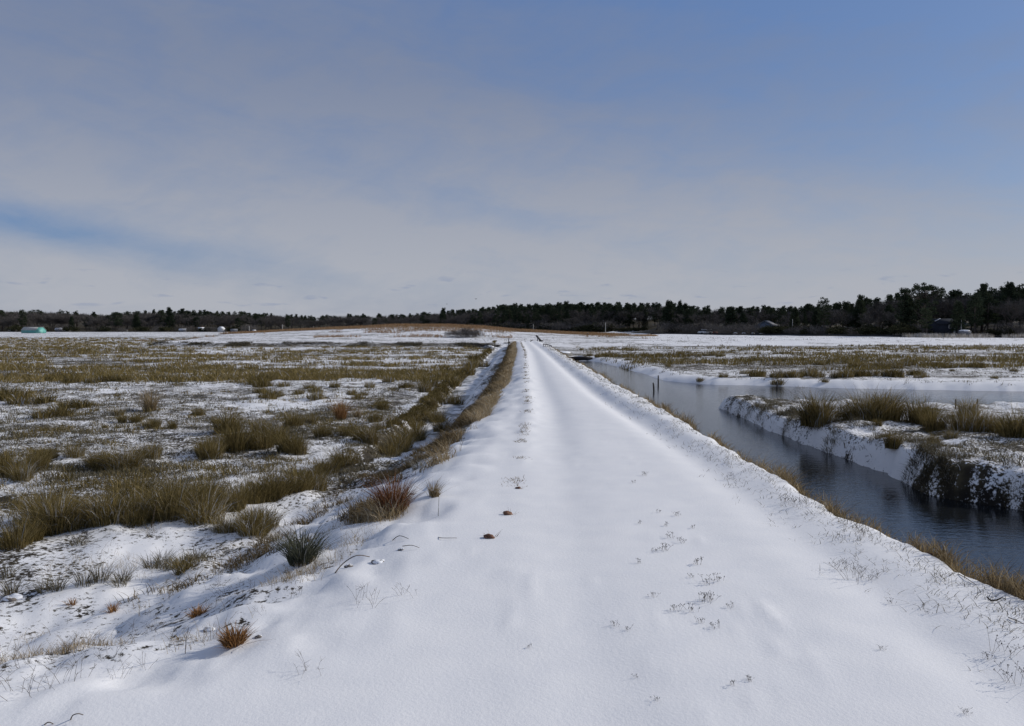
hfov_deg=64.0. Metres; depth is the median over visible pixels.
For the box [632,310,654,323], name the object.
bare tree
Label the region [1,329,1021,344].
field stubble
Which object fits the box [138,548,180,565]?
weed tuft
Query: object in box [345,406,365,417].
bluestem clump
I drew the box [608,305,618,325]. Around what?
pine tree
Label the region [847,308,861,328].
pine tree
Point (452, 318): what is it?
bare tree
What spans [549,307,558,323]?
pine tree
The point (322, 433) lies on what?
rush clump
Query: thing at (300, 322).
bare tree
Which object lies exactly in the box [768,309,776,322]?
pine tree
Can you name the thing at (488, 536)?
earth clod
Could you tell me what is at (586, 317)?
bare tree
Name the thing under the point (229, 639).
grass tussock
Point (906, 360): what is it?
rush clump
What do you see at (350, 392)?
rush clump
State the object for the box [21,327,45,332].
storage shed
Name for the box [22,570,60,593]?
weed tuft
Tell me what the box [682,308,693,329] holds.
pine tree
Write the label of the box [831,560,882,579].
weed stalks
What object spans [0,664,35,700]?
weed stalks
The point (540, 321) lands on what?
bare tree
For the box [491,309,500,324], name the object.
pine tree
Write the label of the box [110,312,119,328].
pine tree
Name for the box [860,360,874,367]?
rush clump
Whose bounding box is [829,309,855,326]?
bare tree
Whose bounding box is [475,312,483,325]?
pine tree
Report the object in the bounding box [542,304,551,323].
pine tree
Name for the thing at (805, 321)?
pine tree
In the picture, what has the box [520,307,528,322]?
pine tree
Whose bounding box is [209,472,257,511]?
rush clump
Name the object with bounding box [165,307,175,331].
pine tree
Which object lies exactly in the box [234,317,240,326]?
pine tree
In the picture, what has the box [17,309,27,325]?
pine tree
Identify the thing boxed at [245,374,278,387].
rush clump
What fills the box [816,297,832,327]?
pine tree
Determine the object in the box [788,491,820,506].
weed stalks
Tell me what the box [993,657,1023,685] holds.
weed stalks
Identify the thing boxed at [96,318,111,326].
bare tree
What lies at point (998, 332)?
shrub
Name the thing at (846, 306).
pine tree
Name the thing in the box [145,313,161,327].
bare tree
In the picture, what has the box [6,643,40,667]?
weed stalks
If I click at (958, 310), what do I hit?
pine tree
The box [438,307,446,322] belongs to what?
pine tree
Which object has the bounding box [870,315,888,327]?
bare tree
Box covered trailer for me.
[958,330,970,337]
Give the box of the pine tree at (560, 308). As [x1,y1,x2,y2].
[555,304,566,322]
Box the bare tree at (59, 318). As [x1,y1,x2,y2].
[54,313,72,325]
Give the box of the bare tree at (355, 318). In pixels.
[349,317,363,324]
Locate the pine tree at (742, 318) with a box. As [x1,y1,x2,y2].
[737,313,747,331]
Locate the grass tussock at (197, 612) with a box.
[181,603,211,617]
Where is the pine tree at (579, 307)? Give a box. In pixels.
[573,304,583,325]
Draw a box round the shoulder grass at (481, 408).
[114,341,520,606]
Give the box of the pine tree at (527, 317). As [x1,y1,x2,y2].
[524,313,531,325]
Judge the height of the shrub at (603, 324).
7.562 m
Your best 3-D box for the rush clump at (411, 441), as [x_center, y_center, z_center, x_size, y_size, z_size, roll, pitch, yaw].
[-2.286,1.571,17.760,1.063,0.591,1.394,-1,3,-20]
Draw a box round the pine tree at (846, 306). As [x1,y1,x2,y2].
[839,300,852,328]
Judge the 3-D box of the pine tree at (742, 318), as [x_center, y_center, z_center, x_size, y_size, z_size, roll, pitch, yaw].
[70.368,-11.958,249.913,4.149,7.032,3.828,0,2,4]
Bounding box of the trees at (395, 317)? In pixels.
[3,290,1021,323]
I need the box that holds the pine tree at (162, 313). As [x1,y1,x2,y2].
[159,310,166,325]
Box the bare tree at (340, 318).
[331,317,346,325]
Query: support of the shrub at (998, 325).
on the ground at (556, 575)
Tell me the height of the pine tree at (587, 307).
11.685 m
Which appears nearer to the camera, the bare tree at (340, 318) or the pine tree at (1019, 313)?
the pine tree at (1019, 313)
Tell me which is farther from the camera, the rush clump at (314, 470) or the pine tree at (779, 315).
the pine tree at (779, 315)
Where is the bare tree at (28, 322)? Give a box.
[24,316,36,325]
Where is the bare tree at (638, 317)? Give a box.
[632,313,650,326]
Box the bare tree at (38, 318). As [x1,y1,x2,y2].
[27,313,50,325]
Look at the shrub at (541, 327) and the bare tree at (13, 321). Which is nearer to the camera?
the shrub at (541, 327)
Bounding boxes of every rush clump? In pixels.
[0,385,28,400]
[0,444,20,464]
[0,448,37,477]
[0,457,42,482]
[0,508,56,550]
[1,389,34,404]
[2,491,73,517]
[3,446,69,469]
[3,507,71,541]
[7,481,95,513]
[7,501,71,535]
[9,385,40,397]
[9,486,92,535]
[12,439,63,461]
[12,489,123,535]
[20,489,97,532]
[27,445,67,458]
[30,404,57,418]
[30,488,126,522]
[31,389,57,403]
[38,398,79,416]
[39,372,61,380]
[43,486,104,511]
[52,438,92,457]
[54,398,79,407]
[59,479,156,527]
[60,373,80,382]
[64,489,162,527]
[72,398,92,408]
[74,449,114,466]
[76,441,118,471]
[80,375,100,382]
[81,444,108,461]
[84,462,188,504]
[86,442,157,469]
[92,441,153,472]
[93,372,116,381]
[95,476,173,518]
[105,372,123,381]
[107,405,128,415]
[109,467,218,521]
[112,412,129,422]
[114,374,134,381]
[114,491,176,527]
[122,411,153,422]
[126,438,173,459]
[132,481,204,522]
[140,415,160,427]
[145,416,164,426]
[146,441,165,453]
[149,474,194,496]
[150,466,236,495]
[158,477,240,518]
[160,473,242,502]
[164,418,181,428]
[169,487,239,525]
[181,404,261,433]
[182,434,229,459]
[188,436,214,455]
[189,403,209,415]
[193,432,233,452]
[196,476,238,495]
[198,509,246,533]
[205,420,268,452]
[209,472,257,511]
[213,504,282,537]
[214,468,306,503]
[215,466,282,503]
[217,499,291,534]
[218,425,255,449]
[231,493,291,530]
[233,413,280,433]
[233,422,283,450]
[233,464,323,501]
[244,368,279,384]
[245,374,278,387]
[245,425,309,451]
[247,372,265,380]
[252,385,270,392]
[253,420,291,436]
[254,420,295,443]
[255,385,283,399]
[257,369,275,380]
[260,388,286,396]
[265,461,334,492]
[272,409,330,427]
[272,460,327,477]
[273,432,318,454]
[275,405,306,422]
[276,380,291,386]
[290,386,304,394]
[294,459,351,490]
[302,381,316,388]
[304,383,325,392]
[304,389,326,400]
[304,422,338,437]
[304,449,369,475]
[305,412,321,422]
[319,440,379,468]
[328,379,342,387]
[333,417,392,441]
[336,420,362,435]
[345,385,357,394]
[352,392,365,399]
[355,424,385,445]
[357,389,369,395]
[362,380,375,387]
[365,410,391,422]
[368,438,420,456]
[369,419,388,429]
[370,398,391,409]
[377,415,402,423]
[378,428,419,452]
[381,375,395,381]
[384,421,436,440]
[386,424,422,447]
[398,382,410,387]
[410,404,451,422]
[413,378,434,392]
[414,375,445,386]
[421,394,440,408]
[424,411,457,432]
[434,369,455,379]
[436,373,467,386]
[438,365,455,371]
[438,387,467,404]
[455,361,482,375]
[461,357,479,367]
[464,353,481,360]
[475,360,491,366]
[695,376,704,381]
[718,370,727,377]
[746,367,766,375]
[747,367,769,376]
[756,386,844,426]
[766,368,784,378]
[770,377,785,385]
[782,367,802,377]
[790,388,850,427]
[801,365,819,376]
[809,370,828,377]
[814,359,827,364]
[821,383,905,421]
[827,393,867,420]
[828,370,844,377]
[837,369,855,377]
[838,366,861,375]
[846,361,863,368]
[847,357,862,364]
[848,384,938,421]
[851,366,872,376]
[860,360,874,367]
[860,388,910,418]
[870,367,884,375]
[870,417,885,425]
[872,361,889,366]
[874,367,898,376]
[874,427,912,448]
[886,366,907,377]
[886,390,970,422]
[891,363,906,367]
[896,360,912,365]
[900,357,920,364]
[901,400,951,424]
[904,368,920,374]
[909,367,928,374]
[910,404,966,431]
[912,374,927,377]
[916,431,951,443]
[921,436,949,445]
[927,402,1001,432]
[933,427,962,439]
[936,393,986,414]
[938,403,984,427]
[940,361,958,367]
[954,362,968,367]
[955,403,1010,432]
[969,360,988,367]
[978,412,1018,433]
[979,399,1023,438]
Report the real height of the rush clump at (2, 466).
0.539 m
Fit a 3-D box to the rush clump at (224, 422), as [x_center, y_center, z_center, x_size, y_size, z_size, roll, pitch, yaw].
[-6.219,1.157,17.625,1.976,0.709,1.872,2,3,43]
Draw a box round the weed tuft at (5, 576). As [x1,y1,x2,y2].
[0,558,31,578]
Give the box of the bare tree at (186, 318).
[179,313,194,326]
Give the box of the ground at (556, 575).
[0,319,1023,725]
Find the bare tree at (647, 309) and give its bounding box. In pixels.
[643,306,662,329]
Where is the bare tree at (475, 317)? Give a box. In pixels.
[469,315,489,324]
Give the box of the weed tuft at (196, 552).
[183,545,215,559]
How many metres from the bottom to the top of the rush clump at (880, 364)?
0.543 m
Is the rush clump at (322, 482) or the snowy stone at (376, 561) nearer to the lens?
the snowy stone at (376, 561)
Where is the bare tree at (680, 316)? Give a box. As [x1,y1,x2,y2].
[672,313,693,332]
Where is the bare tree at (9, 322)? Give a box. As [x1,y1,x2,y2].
[0,320,13,331]
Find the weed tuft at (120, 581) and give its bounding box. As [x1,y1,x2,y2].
[102,571,139,587]
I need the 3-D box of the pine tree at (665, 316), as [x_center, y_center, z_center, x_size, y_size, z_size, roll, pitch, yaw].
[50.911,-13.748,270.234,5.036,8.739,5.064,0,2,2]
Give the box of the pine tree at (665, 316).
[660,308,673,331]
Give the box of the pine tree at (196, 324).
[192,317,199,331]
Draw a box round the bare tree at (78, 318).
[73,314,82,328]
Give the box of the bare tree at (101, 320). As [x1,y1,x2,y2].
[94,316,107,326]
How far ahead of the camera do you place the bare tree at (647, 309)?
301.65 m
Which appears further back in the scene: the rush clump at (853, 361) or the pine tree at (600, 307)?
the pine tree at (600, 307)
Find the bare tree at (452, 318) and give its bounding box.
[441,316,461,323]
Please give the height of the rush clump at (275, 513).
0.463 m
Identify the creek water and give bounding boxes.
[576,360,1023,588]
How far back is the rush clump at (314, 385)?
30.65 m
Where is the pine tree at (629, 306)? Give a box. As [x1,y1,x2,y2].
[625,303,635,327]
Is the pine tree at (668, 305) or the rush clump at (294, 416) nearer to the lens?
the rush clump at (294, 416)
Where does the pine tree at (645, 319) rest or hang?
on the ground at (556, 575)
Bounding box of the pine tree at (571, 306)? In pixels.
[569,303,574,325]
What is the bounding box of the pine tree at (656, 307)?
[652,302,662,329]
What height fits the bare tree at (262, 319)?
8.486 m
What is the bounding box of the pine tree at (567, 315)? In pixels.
[564,310,570,327]
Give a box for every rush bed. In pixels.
[0,337,491,382]
[576,343,1023,370]
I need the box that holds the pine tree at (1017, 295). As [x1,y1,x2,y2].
[1010,292,1023,328]
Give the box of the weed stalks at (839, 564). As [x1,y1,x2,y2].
[829,558,851,570]
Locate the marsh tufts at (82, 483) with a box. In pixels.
[0,371,462,528]
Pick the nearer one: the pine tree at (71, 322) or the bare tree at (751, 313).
the bare tree at (751, 313)
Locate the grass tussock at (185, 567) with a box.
[158,544,218,575]
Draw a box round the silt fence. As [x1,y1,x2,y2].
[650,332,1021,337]
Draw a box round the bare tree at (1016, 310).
[989,297,1023,326]
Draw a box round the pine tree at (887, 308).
[878,304,895,327]
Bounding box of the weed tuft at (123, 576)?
[98,563,139,581]
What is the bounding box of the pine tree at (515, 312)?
[512,307,522,323]
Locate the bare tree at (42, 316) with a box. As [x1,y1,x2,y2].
[34,314,48,326]
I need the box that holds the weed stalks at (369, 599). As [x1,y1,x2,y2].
[356,587,385,604]
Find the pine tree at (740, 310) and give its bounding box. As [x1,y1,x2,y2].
[737,306,743,321]
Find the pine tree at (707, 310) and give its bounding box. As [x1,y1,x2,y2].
[703,308,712,322]
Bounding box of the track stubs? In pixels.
[499,341,534,486]
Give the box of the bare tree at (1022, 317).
[1013,309,1023,332]
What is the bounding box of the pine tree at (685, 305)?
[682,302,688,313]
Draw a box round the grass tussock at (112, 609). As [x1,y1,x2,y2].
[98,600,121,612]
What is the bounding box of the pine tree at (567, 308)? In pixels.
[562,305,572,316]
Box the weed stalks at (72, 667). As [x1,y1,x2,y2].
[42,652,96,683]
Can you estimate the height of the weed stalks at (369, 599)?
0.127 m
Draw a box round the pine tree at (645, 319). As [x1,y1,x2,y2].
[641,307,648,327]
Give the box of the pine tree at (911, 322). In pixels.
[894,295,921,327]
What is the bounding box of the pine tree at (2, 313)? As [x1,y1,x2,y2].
[0,310,5,328]
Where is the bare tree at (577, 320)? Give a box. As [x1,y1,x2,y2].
[563,314,586,324]
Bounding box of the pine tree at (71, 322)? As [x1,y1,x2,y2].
[67,316,74,326]
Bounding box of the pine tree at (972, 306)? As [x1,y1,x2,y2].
[967,295,984,333]
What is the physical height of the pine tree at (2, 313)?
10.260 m
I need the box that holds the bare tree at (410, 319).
[401,316,416,322]
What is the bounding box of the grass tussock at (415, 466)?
[398,457,425,470]
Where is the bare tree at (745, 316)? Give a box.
[735,313,750,332]
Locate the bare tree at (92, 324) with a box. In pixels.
[87,317,101,330]
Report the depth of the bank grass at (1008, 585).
6.04 m
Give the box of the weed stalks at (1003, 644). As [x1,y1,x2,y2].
[987,629,1023,658]
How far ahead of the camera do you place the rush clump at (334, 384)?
31.06 m
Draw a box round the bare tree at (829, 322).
[817,317,837,326]
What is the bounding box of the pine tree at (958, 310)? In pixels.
[949,300,968,332]
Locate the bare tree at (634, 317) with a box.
[624,308,635,326]
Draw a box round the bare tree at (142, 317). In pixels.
[131,313,148,326]
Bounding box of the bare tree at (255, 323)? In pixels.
[249,319,262,326]
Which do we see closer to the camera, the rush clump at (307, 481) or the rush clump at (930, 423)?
the rush clump at (307, 481)
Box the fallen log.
[569,356,592,359]
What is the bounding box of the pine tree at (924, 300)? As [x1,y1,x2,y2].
[901,282,945,325]
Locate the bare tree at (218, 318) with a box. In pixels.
[213,315,231,323]
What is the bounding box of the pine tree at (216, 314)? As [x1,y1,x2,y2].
[214,312,220,329]
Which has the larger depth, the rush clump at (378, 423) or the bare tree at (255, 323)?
the bare tree at (255, 323)
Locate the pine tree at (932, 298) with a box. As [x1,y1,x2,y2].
[926,292,939,318]
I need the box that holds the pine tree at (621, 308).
[615,305,625,327]
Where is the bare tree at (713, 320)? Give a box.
[706,313,720,322]
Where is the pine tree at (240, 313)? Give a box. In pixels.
[237,311,244,329]
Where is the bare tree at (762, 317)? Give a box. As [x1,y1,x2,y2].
[751,309,775,322]
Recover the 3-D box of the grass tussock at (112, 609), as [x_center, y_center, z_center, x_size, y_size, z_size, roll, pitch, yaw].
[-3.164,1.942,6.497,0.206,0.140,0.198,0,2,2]
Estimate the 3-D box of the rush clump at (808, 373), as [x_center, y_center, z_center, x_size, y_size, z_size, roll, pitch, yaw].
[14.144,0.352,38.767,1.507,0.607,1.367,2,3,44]
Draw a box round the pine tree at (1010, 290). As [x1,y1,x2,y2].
[998,281,1021,326]
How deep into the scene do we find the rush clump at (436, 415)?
22.57 m
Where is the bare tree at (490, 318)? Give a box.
[480,314,497,324]
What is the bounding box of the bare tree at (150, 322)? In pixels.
[147,320,162,331]
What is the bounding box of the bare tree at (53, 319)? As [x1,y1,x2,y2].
[42,315,61,330]
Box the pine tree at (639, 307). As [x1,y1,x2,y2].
[635,305,642,326]
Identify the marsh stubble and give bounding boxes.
[0,352,477,571]
[616,345,1023,458]
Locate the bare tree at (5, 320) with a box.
[0,314,10,326]
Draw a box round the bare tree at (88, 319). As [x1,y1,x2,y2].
[81,315,98,329]
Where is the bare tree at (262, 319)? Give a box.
[256,317,275,329]
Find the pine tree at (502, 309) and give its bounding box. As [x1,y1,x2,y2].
[498,306,505,323]
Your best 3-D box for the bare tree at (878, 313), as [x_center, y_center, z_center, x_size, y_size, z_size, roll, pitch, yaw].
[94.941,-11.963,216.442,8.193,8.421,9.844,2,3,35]
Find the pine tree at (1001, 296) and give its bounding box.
[989,291,1012,324]
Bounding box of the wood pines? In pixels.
[1,286,1023,325]
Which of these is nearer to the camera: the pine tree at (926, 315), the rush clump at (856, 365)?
the rush clump at (856, 365)
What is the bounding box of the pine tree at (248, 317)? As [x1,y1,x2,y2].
[246,312,252,325]
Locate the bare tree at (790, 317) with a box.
[781,311,802,326]
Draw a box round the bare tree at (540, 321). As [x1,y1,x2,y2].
[530,318,551,325]
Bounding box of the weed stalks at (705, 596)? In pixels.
[698,591,713,603]
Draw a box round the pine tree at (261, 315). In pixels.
[258,314,264,329]
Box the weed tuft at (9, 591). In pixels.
[0,574,32,596]
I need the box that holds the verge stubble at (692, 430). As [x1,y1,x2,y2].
[540,346,1023,670]
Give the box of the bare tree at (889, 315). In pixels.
[880,311,900,325]
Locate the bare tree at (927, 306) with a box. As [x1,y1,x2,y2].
[913,296,941,323]
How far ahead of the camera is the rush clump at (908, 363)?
48.07 m
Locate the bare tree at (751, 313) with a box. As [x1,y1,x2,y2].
[736,308,762,330]
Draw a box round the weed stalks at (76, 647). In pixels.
[54,631,101,655]
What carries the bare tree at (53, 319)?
on the ground at (556, 575)
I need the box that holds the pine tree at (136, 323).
[131,314,142,331]
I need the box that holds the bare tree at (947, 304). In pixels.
[938,296,973,319]
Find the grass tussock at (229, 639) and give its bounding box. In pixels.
[211,622,259,648]
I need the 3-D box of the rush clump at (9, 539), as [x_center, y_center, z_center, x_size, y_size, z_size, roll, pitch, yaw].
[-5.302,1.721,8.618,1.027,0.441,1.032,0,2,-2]
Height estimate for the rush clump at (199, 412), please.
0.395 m
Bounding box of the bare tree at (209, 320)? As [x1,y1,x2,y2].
[200,312,219,326]
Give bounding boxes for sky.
[0,0,1023,318]
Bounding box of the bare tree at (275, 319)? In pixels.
[267,316,283,327]
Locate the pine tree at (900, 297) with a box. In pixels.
[890,287,912,323]
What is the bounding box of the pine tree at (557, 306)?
[552,303,562,324]
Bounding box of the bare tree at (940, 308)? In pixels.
[921,299,954,318]
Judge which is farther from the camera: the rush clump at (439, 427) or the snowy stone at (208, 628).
the rush clump at (439, 427)
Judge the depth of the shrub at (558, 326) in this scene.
336.68 m
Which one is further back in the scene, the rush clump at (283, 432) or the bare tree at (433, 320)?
the bare tree at (433, 320)
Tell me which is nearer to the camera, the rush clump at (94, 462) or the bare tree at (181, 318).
the rush clump at (94, 462)
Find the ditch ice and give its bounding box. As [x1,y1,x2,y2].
[408,350,498,450]
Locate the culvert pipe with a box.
[562,351,572,356]
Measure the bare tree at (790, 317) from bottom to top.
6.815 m
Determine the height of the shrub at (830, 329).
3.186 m
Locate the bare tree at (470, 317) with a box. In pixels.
[464,312,483,323]
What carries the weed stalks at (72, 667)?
on the ground at (556, 575)
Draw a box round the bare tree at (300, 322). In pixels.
[295,320,305,327]
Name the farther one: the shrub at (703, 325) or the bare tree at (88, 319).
the bare tree at (88, 319)
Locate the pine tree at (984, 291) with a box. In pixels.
[971,282,994,332]
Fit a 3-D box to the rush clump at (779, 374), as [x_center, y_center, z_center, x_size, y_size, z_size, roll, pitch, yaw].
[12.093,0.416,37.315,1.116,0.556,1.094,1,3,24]
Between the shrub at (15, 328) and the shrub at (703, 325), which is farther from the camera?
the shrub at (15, 328)
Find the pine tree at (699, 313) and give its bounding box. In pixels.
[696,311,704,324]
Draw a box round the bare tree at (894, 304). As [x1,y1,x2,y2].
[878,298,914,313]
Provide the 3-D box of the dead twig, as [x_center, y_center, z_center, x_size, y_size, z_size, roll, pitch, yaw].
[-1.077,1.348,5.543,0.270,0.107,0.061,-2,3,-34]
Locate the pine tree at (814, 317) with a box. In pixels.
[809,309,821,325]
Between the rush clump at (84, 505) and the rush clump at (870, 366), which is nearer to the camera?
the rush clump at (84, 505)
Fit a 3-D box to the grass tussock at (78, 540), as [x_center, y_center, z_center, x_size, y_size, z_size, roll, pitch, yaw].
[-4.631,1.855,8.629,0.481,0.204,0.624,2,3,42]
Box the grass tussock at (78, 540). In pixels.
[55,530,95,545]
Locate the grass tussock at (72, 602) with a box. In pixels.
[55,597,80,605]
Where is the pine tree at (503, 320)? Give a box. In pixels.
[499,312,507,323]
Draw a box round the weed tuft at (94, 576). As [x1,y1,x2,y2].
[72,557,119,582]
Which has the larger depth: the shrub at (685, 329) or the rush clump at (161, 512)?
the shrub at (685, 329)
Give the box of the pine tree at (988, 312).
[978,296,1000,332]
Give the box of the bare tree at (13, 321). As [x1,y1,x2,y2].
[8,316,25,325]
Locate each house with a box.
[217,327,224,331]
[755,321,776,333]
[927,319,965,334]
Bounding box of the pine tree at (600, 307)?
[598,304,608,321]
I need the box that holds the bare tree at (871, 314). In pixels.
[864,304,882,325]
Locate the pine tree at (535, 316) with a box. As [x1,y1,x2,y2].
[531,308,541,326]
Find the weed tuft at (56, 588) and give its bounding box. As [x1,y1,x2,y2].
[31,571,75,591]
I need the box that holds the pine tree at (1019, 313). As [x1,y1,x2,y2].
[1016,296,1023,323]
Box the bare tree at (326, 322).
[319,318,332,326]
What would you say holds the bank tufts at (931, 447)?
on the ground at (556, 575)
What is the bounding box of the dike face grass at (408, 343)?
[147,335,510,346]
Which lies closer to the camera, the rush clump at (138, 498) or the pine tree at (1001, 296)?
the rush clump at (138, 498)
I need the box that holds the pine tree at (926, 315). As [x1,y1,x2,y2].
[918,307,933,332]
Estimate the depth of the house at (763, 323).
243.51 m
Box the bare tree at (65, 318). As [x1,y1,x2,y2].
[62,314,81,325]
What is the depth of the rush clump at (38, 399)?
24.81 m
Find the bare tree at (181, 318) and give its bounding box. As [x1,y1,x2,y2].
[175,314,187,325]
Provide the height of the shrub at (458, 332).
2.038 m
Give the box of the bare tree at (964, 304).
[946,296,1001,333]
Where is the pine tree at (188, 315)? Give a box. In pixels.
[185,311,193,327]
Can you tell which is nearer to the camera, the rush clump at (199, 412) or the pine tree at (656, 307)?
the rush clump at (199, 412)
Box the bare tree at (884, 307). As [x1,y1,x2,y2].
[873,299,902,318]
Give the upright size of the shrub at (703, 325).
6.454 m
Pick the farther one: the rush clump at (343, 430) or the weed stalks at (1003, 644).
the rush clump at (343, 430)
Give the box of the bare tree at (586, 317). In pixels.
[581,310,598,323]
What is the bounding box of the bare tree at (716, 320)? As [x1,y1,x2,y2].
[711,316,723,327]
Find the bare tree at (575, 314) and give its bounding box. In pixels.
[569,308,589,325]
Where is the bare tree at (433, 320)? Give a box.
[427,315,445,323]
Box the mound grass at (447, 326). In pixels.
[139,323,649,340]
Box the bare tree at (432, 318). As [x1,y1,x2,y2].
[422,314,437,322]
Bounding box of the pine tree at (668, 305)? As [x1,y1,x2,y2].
[663,299,674,322]
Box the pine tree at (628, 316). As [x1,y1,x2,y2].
[622,312,631,327]
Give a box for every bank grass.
[380,340,497,438]
[553,347,1023,599]
[897,449,1023,508]
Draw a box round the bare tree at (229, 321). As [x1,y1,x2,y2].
[217,317,237,327]
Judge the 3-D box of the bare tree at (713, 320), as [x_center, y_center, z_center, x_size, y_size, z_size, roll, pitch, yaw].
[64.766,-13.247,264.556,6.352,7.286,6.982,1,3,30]
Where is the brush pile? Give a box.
[468,342,500,349]
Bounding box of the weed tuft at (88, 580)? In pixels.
[68,565,108,586]
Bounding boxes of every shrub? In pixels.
[7,325,24,331]
[26,324,45,326]
[54,323,75,331]
[62,325,79,331]
[96,326,110,331]
[133,326,148,331]
[158,326,174,331]
[178,325,194,331]
[197,327,211,331]
[227,326,239,331]
[240,324,258,330]
[443,331,459,336]
[451,329,470,336]
[457,325,474,336]
[461,329,481,337]
[492,322,512,327]
[503,321,530,328]
[517,324,535,328]
[536,324,554,329]
[538,321,560,329]
[550,318,572,330]
[556,323,580,330]
[573,321,600,329]
[573,325,587,331]
[581,324,600,331]
[587,322,614,331]
[594,319,624,331]
[652,320,679,332]
[664,327,681,332]
[673,322,697,332]
[680,321,701,332]
[688,320,723,332]
[704,323,731,333]
[722,322,751,333]
[731,322,760,333]
[757,324,774,333]
[762,325,777,333]
[763,325,786,333]
[781,326,803,333]
[782,327,796,333]
[790,324,815,333]
[799,328,816,333]
[805,324,829,333]
[825,325,847,333]
[832,327,849,334]
[843,326,861,334]
[852,323,882,334]
[877,328,900,334]
[886,322,921,334]
[907,324,933,333]
[987,326,1019,335]
[990,318,1023,334]
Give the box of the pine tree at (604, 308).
[599,305,609,323]
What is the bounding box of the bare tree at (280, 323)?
[275,319,284,328]
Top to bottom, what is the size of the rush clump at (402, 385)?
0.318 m
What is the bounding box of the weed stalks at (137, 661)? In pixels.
[119,654,156,671]
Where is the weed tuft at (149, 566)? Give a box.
[133,553,168,568]
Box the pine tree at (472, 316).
[469,314,476,324]
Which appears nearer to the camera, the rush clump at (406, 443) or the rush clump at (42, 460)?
the rush clump at (42, 460)
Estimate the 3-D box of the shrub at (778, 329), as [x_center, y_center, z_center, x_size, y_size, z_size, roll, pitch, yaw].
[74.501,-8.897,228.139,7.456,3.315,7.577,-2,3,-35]
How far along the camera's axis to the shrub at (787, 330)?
221.30 m
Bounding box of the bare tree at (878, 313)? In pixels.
[865,305,882,325]
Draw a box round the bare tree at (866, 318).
[858,310,878,325]
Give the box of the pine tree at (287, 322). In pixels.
[284,316,290,328]
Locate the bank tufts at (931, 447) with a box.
[727,395,1023,507]
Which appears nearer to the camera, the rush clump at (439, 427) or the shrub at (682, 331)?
the rush clump at (439, 427)
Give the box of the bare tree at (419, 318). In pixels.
[412,314,426,323]
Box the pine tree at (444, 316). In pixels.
[439,313,447,322]
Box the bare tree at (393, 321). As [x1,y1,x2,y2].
[385,318,398,323]
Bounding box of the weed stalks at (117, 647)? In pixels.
[94,632,137,658]
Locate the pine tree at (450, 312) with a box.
[447,309,455,321]
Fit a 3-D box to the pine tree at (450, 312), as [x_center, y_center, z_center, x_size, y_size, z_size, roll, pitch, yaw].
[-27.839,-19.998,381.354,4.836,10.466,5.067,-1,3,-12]
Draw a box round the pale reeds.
[895,332,1023,337]
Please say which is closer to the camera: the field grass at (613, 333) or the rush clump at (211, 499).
the rush clump at (211, 499)
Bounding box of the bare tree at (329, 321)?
[322,317,338,326]
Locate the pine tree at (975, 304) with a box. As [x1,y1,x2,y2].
[963,292,986,333]
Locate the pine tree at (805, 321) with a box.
[802,310,807,326]
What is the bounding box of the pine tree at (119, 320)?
[113,312,122,331]
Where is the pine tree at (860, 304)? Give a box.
[850,294,869,325]
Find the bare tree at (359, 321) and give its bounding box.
[352,317,368,325]
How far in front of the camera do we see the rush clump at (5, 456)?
13.51 m
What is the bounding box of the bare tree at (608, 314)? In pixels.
[597,307,618,322]
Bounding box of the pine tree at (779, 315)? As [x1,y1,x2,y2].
[774,307,786,325]
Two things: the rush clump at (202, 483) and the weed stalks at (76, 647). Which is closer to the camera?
the weed stalks at (76, 647)
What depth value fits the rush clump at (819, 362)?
49.96 m
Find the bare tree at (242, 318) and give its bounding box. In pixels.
[236,314,252,330]
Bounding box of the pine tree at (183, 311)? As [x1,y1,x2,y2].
[179,308,186,324]
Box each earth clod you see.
[483,532,498,538]
[503,509,517,514]
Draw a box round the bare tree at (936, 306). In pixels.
[916,296,952,320]
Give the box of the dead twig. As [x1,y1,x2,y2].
[335,555,369,572]
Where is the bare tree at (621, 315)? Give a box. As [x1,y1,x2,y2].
[608,309,629,325]
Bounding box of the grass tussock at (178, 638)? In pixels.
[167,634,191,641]
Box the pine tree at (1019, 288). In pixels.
[1014,283,1023,329]
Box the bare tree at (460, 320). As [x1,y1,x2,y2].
[454,315,470,323]
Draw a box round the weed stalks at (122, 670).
[107,655,132,678]
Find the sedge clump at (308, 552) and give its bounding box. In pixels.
[254,522,353,566]
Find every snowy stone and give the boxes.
[0,593,22,602]
[203,626,214,631]
[371,559,383,564]
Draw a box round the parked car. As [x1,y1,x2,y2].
[697,329,712,332]
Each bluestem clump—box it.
[119,384,171,410]
[320,399,357,419]
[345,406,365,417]
[345,466,432,515]
[408,476,449,497]
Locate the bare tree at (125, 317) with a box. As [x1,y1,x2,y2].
[121,314,133,329]
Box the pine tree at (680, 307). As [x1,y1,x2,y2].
[675,300,683,325]
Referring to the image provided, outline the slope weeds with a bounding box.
[0,451,428,681]
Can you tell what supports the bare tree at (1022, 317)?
on the ground at (556, 575)
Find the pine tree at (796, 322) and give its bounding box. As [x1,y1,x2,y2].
[789,307,801,326]
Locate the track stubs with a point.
(524, 422)
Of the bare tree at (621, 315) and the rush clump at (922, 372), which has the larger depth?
the bare tree at (621, 315)
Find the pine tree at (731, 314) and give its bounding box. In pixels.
[724,306,737,326]
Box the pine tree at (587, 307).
[581,303,592,324]
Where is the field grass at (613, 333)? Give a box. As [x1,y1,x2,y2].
[528,329,657,335]
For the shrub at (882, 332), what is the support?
on the ground at (556, 575)
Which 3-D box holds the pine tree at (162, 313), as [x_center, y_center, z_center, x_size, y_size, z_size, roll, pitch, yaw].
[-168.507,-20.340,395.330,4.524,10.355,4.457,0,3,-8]
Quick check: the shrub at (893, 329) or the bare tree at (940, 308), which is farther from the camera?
the bare tree at (940, 308)
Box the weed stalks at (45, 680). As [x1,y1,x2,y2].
[17,662,67,696]
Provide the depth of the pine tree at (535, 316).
353.01 m

